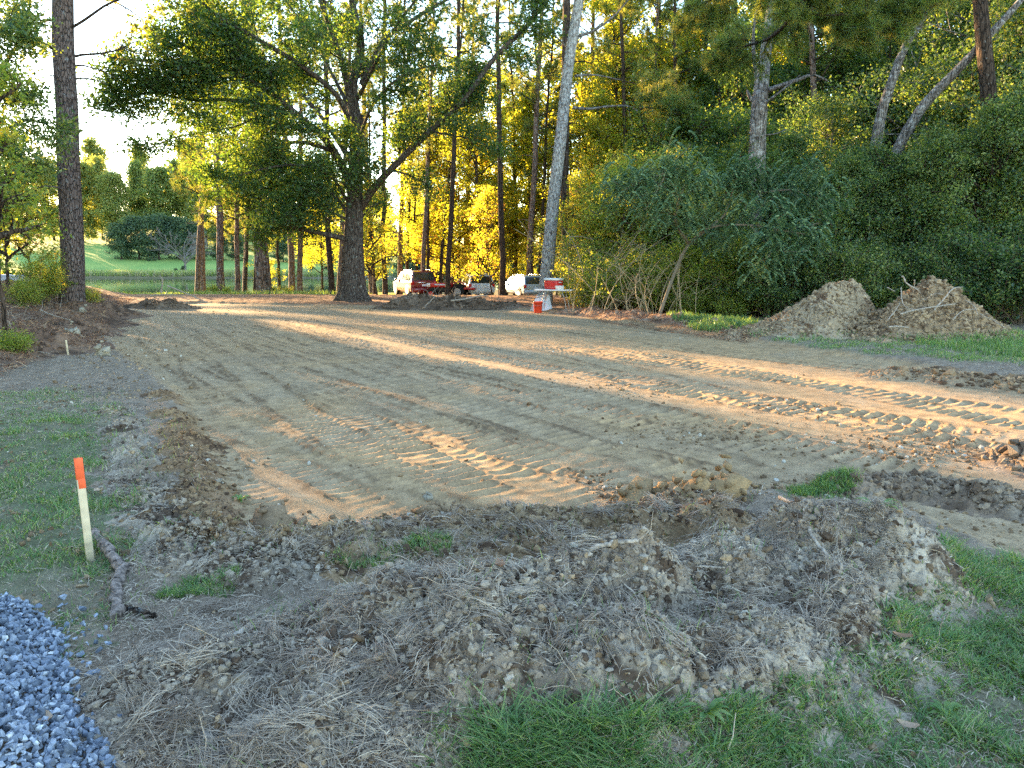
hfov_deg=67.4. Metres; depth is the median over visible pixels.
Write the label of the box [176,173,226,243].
distant tree
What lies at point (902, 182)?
understory tree
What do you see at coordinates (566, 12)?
pine tree
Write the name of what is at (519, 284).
parked car
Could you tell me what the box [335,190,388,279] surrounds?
hardwood tree
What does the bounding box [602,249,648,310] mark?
bush
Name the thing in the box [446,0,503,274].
pine tree
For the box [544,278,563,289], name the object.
cooler
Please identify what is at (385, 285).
pine tree
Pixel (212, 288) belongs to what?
bush
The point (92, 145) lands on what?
distant tree
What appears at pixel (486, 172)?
hardwood tree
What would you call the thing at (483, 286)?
parked car
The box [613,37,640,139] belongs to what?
pine tree
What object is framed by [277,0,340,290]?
pine tree
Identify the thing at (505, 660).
debris mound
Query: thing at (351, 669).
stick
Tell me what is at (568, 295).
bush
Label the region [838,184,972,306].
bush
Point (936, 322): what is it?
dirt pile
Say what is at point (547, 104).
pine tree
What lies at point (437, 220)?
hardwood tree
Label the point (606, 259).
bush
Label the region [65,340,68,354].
wooden stake
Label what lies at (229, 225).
distant tree
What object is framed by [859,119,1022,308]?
understory tree
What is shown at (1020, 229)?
bush
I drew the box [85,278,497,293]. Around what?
pond
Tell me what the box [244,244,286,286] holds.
sapling
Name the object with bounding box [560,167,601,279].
sapling
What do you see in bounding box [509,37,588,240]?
hardwood tree
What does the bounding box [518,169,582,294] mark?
sapling
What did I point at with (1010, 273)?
bush
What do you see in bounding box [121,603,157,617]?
fallen branch
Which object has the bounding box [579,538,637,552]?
stick
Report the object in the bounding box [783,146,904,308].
understory tree
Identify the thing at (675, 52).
pine tree
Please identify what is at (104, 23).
sky
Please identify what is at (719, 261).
bush
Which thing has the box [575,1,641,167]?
pine tree
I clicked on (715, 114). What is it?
understory tree
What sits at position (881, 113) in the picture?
leaning tree
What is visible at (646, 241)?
bush
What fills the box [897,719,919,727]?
fallen leaf
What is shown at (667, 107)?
pine tree
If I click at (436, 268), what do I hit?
sapling
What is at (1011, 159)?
understory tree
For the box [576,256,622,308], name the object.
bush
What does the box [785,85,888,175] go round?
evergreen oak
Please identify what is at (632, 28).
hardwood tree
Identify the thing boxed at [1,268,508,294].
bank grass
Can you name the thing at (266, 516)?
dirt clod
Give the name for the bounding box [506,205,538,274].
hardwood tree
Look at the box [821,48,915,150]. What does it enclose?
evergreen oak
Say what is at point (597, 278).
cane clump
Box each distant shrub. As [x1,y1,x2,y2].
[100,222,137,259]
[116,213,161,259]
[135,211,177,260]
[158,214,195,259]
[179,221,214,258]
[207,230,233,260]
[224,235,248,260]
[269,232,296,261]
[294,233,322,262]
[312,227,338,262]
[375,225,406,264]
[390,242,432,285]
[429,244,462,283]
[472,244,513,286]
[506,258,535,277]
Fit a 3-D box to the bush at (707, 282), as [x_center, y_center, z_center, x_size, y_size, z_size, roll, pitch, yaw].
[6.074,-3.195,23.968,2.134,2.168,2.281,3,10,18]
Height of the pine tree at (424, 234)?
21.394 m
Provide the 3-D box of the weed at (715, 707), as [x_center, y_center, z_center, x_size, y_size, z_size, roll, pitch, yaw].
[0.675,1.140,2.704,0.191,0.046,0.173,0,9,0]
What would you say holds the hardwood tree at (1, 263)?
on the ground at (28, 589)
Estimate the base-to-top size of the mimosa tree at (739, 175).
5.239 m
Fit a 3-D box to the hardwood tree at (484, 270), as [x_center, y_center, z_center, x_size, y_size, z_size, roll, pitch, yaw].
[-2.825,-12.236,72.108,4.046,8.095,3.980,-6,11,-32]
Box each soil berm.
[0,301,153,362]
[139,389,265,545]
[202,481,754,583]
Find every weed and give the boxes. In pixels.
[232,494,250,502]
[678,698,732,723]
[763,727,801,757]
[855,497,899,509]
[926,699,963,718]
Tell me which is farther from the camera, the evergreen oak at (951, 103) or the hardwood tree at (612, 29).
the hardwood tree at (612, 29)
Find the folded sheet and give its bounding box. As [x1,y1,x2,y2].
[530,294,551,310]
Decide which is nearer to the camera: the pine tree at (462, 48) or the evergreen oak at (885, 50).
the evergreen oak at (885, 50)
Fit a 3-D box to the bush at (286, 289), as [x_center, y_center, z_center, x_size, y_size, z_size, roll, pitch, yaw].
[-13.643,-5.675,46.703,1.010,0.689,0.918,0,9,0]
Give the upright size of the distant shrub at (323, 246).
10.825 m
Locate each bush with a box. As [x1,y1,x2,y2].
[0,322,38,353]
[1,239,76,303]
[1,277,48,307]
[16,269,59,297]
[85,284,104,302]
[205,283,221,292]
[221,286,232,293]
[278,286,293,291]
[552,267,580,303]
[557,234,616,305]
[558,272,607,307]
[568,266,620,309]
[570,251,655,309]
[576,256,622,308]
[595,251,659,310]
[599,254,675,311]
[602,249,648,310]
[616,229,677,303]
[622,244,686,311]
[629,236,700,313]
[631,213,680,253]
[637,219,735,298]
[644,260,707,312]
[652,189,778,251]
[665,244,741,314]
[666,283,733,315]
[668,285,713,314]
[680,222,757,311]
[680,251,738,313]
[690,228,831,317]
[694,216,782,314]
[708,195,771,252]
[711,291,754,316]
[718,278,798,316]
[724,231,860,319]
[731,236,816,312]
[755,182,898,309]
[787,226,908,308]
[821,215,988,306]
[825,239,925,309]
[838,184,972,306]
[894,230,1023,323]
[918,225,1023,324]
[924,213,1023,320]
[980,217,1023,313]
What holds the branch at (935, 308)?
on the dirt pile at (936, 322)
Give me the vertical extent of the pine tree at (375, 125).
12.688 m
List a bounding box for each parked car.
[393,269,436,294]
[462,273,494,294]
[505,274,539,294]
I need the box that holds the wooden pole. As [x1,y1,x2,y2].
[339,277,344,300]
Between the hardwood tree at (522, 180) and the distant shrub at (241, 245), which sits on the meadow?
the distant shrub at (241, 245)
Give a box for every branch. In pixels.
[91,528,130,619]
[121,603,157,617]
[150,294,189,299]
[167,285,207,302]
[451,295,487,300]
[889,326,908,328]
[900,304,954,314]
[901,275,920,293]
[934,287,962,309]
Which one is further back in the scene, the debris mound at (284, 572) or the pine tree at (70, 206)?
the pine tree at (70, 206)
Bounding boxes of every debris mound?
[73,496,1022,767]
[81,396,341,603]
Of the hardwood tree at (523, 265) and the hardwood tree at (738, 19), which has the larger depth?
the hardwood tree at (523, 265)
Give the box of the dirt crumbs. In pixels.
[0,309,1023,767]
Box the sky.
[0,0,958,242]
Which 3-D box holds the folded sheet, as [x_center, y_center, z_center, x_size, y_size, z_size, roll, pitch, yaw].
[1.045,-2.881,27.151,0.756,0.590,0.389,-2,9,-11]
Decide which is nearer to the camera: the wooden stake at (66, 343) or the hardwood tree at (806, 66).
the wooden stake at (66, 343)
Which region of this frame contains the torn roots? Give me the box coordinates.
[92,412,1003,767]
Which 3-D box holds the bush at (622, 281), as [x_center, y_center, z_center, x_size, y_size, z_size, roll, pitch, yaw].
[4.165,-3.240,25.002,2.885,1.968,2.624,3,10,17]
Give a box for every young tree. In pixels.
[0,126,56,286]
[0,160,59,271]
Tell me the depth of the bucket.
26.21 m
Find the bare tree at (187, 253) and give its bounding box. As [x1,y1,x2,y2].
[147,221,214,269]
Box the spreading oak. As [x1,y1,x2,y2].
[76,0,569,301]
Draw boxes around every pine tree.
[5,0,207,303]
[154,1,284,292]
[161,1,222,292]
[173,2,231,293]
[190,10,251,292]
[205,46,276,290]
[222,9,276,290]
[231,47,261,291]
[247,2,272,292]
[255,0,322,291]
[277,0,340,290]
[284,0,361,293]
[311,0,381,291]
[330,0,397,293]
[358,0,424,294]
[358,71,388,293]
[372,0,436,294]
[389,20,439,294]
[404,0,457,293]
[405,10,449,293]
[421,0,501,294]
[424,0,488,294]
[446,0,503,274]
[466,0,532,294]
[482,0,532,294]
[500,0,578,274]
[523,0,578,275]
[537,0,700,302]
[547,0,634,168]
[557,3,594,165]
[560,0,594,297]
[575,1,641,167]
[591,0,655,154]
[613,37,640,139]
[615,0,679,139]
[618,0,687,148]
[645,0,708,133]
[663,0,709,69]
[666,0,1003,313]
[706,0,760,140]
[712,1,752,134]
[752,4,859,173]
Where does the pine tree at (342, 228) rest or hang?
on the ground at (28, 589)
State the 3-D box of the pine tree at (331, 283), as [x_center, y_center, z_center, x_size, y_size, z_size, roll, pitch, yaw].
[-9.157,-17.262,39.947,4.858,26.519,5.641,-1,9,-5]
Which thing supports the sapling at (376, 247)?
on the ground at (28, 589)
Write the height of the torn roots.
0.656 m
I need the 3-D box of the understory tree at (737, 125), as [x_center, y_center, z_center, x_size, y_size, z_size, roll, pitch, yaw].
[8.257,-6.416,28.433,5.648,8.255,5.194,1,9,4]
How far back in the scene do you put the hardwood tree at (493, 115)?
66.98 m
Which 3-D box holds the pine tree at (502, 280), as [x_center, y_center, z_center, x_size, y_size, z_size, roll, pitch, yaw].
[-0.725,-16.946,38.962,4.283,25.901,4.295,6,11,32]
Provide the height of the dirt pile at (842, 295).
1.417 m
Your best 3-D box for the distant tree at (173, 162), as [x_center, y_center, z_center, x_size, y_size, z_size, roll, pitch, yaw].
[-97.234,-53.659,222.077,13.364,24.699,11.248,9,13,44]
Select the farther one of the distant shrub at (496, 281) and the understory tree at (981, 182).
the distant shrub at (496, 281)
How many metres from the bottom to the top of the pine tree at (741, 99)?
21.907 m
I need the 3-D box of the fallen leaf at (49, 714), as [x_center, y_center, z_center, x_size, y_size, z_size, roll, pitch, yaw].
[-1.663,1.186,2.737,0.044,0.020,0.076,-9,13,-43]
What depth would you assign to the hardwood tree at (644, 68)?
52.70 m
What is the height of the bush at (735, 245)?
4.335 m
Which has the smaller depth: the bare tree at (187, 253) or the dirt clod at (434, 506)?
the dirt clod at (434, 506)
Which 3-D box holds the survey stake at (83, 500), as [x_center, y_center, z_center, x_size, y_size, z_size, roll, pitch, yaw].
[-2.449,0.796,4.415,0.045,0.763,0.033,-7,11,-31]
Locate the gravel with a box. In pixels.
[0,591,127,767]
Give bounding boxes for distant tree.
[7,163,53,237]
[29,155,59,239]
[49,156,104,241]
[79,134,113,207]
[86,153,112,238]
[90,166,143,239]
[121,143,153,229]
[122,157,163,231]
[130,163,185,241]
[165,156,191,220]
[176,136,197,221]
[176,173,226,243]
[221,187,244,244]
[293,192,324,251]
[331,194,339,253]
[374,186,397,244]
[391,194,421,239]
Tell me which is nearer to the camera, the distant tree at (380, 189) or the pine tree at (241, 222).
the pine tree at (241, 222)
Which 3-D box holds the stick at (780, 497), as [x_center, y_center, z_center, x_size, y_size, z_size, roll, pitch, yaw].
[1.666,0.704,4.566,0.031,0.162,0.639,1,9,7]
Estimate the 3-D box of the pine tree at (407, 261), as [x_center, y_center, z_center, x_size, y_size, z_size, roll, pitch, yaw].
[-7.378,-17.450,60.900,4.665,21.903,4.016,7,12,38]
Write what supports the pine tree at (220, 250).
on the ground at (28, 589)
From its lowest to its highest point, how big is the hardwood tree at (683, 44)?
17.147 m
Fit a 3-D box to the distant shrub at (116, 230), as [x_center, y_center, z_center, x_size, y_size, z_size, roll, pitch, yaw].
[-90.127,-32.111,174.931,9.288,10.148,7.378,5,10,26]
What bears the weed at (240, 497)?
on the soil berm at (224, 505)
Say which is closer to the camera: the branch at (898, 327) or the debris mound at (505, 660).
the debris mound at (505, 660)
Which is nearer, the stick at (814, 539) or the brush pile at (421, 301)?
the stick at (814, 539)
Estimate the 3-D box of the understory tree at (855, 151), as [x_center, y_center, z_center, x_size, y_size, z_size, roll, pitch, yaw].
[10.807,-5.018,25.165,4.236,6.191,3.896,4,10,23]
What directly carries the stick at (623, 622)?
on the debris mound at (505, 660)
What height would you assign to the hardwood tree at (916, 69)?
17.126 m
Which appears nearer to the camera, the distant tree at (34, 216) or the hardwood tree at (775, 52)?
the hardwood tree at (775, 52)
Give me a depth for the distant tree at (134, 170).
218.18 m
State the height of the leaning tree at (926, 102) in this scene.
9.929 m
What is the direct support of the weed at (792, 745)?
on the debris mound at (505, 660)
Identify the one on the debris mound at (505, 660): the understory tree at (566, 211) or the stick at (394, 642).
the stick at (394, 642)
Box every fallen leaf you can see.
[38,710,52,720]
[495,558,504,566]
[893,631,912,636]
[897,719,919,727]
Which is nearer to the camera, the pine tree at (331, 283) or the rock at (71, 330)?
the rock at (71, 330)
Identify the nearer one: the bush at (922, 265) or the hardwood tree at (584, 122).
the bush at (922, 265)
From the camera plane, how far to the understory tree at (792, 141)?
26.17 m
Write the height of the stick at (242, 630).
0.045 m
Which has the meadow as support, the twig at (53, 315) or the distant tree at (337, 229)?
the distant tree at (337, 229)
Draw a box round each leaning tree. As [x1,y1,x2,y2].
[869,8,931,163]
[874,0,1023,200]
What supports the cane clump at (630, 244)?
on the ground at (28, 589)
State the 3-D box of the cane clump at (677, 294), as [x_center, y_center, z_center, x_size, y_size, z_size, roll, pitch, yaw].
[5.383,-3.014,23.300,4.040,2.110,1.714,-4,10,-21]
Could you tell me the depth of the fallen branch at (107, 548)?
4.11 m
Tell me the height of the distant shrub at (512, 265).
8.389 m
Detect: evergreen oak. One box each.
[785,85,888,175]
[809,0,1023,182]
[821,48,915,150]
[830,16,953,126]
[831,0,1023,301]
[852,0,997,153]
[895,0,1023,162]
[908,22,1005,121]
[922,0,1023,152]
[951,1,1023,154]
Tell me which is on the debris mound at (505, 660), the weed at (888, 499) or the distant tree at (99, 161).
the weed at (888, 499)
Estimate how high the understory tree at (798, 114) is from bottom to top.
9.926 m
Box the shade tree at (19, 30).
[0,0,95,247]
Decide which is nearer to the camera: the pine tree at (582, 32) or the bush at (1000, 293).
the bush at (1000, 293)
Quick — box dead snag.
[745,0,827,242]
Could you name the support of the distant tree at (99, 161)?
on the meadow
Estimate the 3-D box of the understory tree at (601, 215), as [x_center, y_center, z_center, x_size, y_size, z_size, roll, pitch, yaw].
[4.223,-5.141,27.532,4.568,5.957,5.086,-7,11,-36]
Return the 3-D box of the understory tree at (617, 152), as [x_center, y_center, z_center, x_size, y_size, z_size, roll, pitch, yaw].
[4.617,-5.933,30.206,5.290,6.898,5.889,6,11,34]
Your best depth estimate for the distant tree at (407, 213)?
215.41 m
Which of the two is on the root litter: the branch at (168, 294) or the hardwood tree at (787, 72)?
the branch at (168, 294)
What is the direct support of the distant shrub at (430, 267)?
on the ground at (28, 589)
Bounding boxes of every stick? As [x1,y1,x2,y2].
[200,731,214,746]
[216,627,247,638]
[319,664,366,683]
[387,636,419,647]
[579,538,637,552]
[618,620,645,627]
[699,565,732,568]
[778,495,792,502]
[807,523,828,555]
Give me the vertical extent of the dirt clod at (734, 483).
0.432 m
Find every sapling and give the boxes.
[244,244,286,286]
[329,177,410,294]
[429,217,457,282]
[443,214,480,283]
[459,185,512,294]
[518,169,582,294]
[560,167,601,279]
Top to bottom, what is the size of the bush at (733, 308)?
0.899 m
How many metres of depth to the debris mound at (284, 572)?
4.40 m
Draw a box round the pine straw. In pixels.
[0,280,752,376]
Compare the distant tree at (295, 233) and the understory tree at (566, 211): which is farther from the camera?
the distant tree at (295, 233)
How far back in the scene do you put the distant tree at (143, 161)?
242.58 m
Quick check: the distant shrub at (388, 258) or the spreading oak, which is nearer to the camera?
the spreading oak
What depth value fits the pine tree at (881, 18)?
19.49 m
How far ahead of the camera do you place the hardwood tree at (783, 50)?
46.66 m
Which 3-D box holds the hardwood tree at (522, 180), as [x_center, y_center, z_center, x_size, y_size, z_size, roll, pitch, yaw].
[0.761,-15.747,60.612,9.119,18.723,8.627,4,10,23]
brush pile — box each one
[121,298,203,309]
[371,292,527,310]
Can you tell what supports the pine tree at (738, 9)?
on the ground at (28, 589)
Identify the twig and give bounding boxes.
[40,309,69,319]
[900,287,918,310]
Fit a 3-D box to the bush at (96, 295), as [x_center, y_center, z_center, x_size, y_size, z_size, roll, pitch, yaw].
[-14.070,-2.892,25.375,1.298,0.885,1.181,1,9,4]
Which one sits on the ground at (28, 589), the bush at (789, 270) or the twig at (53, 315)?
the bush at (789, 270)
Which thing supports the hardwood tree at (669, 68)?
on the ground at (28, 589)
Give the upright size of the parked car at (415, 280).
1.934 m
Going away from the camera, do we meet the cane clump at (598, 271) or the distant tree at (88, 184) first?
the cane clump at (598, 271)
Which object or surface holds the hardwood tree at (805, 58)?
on the ground at (28, 589)
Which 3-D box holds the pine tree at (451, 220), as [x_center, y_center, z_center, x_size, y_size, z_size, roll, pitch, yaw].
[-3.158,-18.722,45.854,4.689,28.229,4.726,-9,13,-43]
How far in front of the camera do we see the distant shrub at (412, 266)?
95.80 m
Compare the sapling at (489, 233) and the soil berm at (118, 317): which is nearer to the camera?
the soil berm at (118, 317)
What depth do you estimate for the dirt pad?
9.53 m
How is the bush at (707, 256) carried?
on the ground at (28, 589)
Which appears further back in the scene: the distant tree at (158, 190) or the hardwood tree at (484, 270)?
the distant tree at (158, 190)
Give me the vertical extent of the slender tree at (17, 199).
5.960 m
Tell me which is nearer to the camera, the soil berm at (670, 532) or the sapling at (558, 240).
the soil berm at (670, 532)
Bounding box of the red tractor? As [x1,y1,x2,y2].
[426,277,475,294]
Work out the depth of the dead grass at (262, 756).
3.08 m
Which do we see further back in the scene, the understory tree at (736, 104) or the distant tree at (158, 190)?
the distant tree at (158, 190)
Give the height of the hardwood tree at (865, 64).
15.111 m
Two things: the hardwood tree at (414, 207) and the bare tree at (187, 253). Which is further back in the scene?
the bare tree at (187, 253)
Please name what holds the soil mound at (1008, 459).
on the dirt pad
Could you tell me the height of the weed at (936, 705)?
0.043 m
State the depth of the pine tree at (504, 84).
56.37 m
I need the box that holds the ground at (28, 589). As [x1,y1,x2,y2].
[0,275,1023,767]
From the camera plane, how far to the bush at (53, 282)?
22.57 m
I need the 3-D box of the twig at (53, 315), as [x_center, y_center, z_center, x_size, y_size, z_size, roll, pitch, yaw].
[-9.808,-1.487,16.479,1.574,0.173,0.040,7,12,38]
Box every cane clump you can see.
[515,219,703,314]
[554,218,651,310]
[571,233,644,306]
[588,252,694,311]
[597,225,698,310]
[601,246,692,313]
[632,249,745,314]
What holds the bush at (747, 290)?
on the ground at (28, 589)
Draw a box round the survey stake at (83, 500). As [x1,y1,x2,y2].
[74,457,94,561]
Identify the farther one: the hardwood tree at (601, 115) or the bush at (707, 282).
the hardwood tree at (601, 115)
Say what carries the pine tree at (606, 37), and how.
on the ground at (28, 589)
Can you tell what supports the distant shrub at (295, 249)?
on the meadow
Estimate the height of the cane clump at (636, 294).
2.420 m
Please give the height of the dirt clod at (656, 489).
0.222 m
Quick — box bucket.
[533,301,542,312]
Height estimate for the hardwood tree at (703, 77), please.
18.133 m
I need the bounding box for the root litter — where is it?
[0,285,507,327]
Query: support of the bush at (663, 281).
on the ground at (28, 589)
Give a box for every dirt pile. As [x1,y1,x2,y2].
[708,278,879,341]
[838,275,1022,343]
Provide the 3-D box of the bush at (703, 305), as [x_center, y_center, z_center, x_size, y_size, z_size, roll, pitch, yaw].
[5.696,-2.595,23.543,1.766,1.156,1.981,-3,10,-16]
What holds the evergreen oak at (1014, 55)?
on the ground at (28, 589)
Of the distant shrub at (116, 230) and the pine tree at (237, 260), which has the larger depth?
the distant shrub at (116, 230)
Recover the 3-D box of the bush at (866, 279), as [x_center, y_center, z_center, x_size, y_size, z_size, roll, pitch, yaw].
[9.614,-3.032,21.972,3.545,2.897,3.667,8,12,41]
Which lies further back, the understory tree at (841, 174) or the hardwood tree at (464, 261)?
the hardwood tree at (464, 261)
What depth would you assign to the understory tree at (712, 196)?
25.26 m
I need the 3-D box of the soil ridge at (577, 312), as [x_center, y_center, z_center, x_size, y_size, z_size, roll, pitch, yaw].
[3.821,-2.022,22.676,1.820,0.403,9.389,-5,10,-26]
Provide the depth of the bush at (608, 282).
24.96 m
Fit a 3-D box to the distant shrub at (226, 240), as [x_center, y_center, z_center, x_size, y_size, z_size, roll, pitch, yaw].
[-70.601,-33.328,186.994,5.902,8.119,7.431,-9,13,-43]
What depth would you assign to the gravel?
2.88 m
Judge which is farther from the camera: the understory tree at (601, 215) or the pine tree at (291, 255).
the pine tree at (291, 255)
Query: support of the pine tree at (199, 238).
on the ground at (28, 589)
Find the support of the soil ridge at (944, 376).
on the dirt pad
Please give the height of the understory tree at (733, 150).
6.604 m
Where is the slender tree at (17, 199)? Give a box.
[0,54,72,335]
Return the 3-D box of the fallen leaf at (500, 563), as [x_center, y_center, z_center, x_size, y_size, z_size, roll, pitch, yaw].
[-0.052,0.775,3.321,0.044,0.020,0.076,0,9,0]
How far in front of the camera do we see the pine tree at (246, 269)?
49.22 m
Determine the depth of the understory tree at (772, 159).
24.86 m
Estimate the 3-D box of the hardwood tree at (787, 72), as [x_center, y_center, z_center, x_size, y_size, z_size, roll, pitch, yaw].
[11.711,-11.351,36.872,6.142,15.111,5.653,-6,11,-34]
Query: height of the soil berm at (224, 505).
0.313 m
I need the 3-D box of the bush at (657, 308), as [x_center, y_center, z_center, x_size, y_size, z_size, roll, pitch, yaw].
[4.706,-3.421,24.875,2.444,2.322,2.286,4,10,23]
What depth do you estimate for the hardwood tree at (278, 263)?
57.34 m
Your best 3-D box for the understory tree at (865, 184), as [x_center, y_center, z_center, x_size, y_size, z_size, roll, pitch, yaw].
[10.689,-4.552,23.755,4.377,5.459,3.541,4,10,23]
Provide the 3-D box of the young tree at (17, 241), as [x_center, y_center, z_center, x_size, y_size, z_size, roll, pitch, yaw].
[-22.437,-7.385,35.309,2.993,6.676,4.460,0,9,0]
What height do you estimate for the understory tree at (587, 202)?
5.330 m
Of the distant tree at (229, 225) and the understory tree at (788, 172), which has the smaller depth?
the understory tree at (788, 172)
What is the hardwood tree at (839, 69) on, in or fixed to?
on the ground at (28, 589)
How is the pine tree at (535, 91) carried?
on the ground at (28, 589)
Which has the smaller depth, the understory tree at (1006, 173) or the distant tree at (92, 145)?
the understory tree at (1006, 173)
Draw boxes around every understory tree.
[525,165,599,275]
[548,155,670,307]
[548,178,646,292]
[571,141,643,279]
[590,139,725,308]
[592,144,695,271]
[603,97,689,250]
[647,133,724,252]
[652,158,754,257]
[666,91,776,193]
[689,123,778,251]
[703,97,798,153]
[711,101,798,169]
[714,132,803,248]
[743,119,841,222]
[764,153,815,237]
[765,164,848,259]
[767,81,857,170]
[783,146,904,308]
[803,145,909,305]
[815,130,945,251]
[819,138,890,227]
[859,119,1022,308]
[872,166,936,297]
[876,111,1019,314]
[896,81,1023,305]
[919,159,1023,266]
[920,124,982,208]
[957,60,1023,307]
[960,63,1023,318]
[967,148,1023,316]
[1003,86,1023,319]
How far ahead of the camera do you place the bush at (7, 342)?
13.50 m
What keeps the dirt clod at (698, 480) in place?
on the ground at (28, 589)
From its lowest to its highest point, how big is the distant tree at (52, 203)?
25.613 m
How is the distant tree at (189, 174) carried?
on the meadow
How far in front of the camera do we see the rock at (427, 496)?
5.85 m
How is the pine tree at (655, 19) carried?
on the ground at (28, 589)
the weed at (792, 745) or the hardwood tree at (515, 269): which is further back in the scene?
the hardwood tree at (515, 269)
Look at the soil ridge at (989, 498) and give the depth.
5.72 m
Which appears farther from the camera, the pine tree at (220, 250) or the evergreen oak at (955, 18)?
the pine tree at (220, 250)
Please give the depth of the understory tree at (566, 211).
31.79 m
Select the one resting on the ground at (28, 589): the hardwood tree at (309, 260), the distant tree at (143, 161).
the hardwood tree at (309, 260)
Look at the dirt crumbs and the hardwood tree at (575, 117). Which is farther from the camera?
the hardwood tree at (575, 117)
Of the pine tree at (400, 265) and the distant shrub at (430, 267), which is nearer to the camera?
the pine tree at (400, 265)
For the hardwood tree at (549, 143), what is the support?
on the ground at (28, 589)
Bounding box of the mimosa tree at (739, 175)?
[593,118,854,313]
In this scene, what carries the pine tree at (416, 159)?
on the ground at (28, 589)
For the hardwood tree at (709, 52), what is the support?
on the ground at (28, 589)
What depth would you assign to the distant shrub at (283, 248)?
192.30 m
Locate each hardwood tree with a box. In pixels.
[0,169,21,274]
[0,213,19,274]
[273,119,310,290]
[294,185,339,290]
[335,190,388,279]
[376,102,448,269]
[398,103,490,282]
[399,70,455,277]
[418,61,511,294]
[431,45,529,294]
[434,117,535,294]
[462,68,530,294]
[462,212,494,277]
[472,55,555,259]
[473,191,526,280]
[476,91,558,273]
[505,47,617,254]
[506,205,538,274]
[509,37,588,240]
[536,78,622,267]
[541,53,631,238]
[555,83,632,260]
[559,0,672,163]
[573,0,669,218]
[618,0,727,151]
[621,29,669,143]
[631,49,702,143]
[641,0,722,107]
[672,0,774,137]
[681,21,739,117]
[700,0,808,150]
[707,2,758,105]
[727,22,863,154]
[734,36,803,112]
[747,27,829,125]
[775,2,908,144]
[775,9,857,110]
[823,1,936,154]
[823,40,891,79]
[864,14,957,153]
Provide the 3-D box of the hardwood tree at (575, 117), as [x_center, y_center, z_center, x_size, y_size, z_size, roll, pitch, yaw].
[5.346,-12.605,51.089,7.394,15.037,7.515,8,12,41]
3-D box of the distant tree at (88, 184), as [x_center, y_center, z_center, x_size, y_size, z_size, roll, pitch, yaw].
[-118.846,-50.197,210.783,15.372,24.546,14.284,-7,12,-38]
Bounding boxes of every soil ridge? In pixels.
[549,306,737,330]
[808,468,1023,522]
[854,365,1023,393]
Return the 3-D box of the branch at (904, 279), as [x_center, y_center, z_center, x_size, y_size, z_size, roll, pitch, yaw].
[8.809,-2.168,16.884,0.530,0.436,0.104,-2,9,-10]
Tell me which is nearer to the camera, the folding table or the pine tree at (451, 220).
the folding table
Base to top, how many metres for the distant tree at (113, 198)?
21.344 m
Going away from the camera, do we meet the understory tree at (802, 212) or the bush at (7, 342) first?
the bush at (7, 342)
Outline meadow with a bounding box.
[0,222,431,275]
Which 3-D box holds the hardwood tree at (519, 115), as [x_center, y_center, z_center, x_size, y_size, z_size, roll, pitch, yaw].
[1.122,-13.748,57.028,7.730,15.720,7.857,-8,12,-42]
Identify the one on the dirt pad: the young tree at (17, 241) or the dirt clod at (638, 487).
the dirt clod at (638, 487)
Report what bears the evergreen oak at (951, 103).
on the ground at (28, 589)
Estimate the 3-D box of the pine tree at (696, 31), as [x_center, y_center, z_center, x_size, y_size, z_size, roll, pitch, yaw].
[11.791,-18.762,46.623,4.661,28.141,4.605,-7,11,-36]
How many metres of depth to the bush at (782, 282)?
21.84 m
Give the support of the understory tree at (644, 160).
on the ground at (28, 589)
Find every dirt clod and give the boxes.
[250,499,307,528]
[412,499,446,513]
[450,499,464,508]
[610,475,652,502]
[652,479,675,495]
[657,457,710,490]
[704,454,758,501]
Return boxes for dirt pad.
[109,301,1023,557]
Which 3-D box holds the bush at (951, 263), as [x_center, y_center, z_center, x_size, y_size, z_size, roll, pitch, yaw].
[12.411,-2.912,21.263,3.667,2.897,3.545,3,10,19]
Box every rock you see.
[64,321,80,333]
[73,304,86,312]
[93,340,110,355]
[422,491,432,499]
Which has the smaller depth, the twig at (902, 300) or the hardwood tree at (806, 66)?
the twig at (902, 300)
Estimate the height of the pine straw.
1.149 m
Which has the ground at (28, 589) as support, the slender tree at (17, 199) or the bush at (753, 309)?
the bush at (753, 309)
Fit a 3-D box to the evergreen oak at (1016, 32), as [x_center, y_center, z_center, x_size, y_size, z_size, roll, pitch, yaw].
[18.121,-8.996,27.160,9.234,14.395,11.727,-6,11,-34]
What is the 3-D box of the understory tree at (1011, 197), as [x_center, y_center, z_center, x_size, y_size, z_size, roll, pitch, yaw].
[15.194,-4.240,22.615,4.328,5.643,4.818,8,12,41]
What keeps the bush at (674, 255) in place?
on the ground at (28, 589)
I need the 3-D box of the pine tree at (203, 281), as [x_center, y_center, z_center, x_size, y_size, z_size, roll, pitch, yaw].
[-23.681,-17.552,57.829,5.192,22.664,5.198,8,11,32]
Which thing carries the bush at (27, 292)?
on the ground at (28, 589)
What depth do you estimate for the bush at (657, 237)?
26.34 m
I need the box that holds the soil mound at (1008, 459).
[973,439,1023,478]
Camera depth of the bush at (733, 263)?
23.24 m
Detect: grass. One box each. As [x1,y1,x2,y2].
[0,280,1023,767]
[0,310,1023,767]
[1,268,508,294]
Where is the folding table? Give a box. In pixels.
[534,289,575,307]

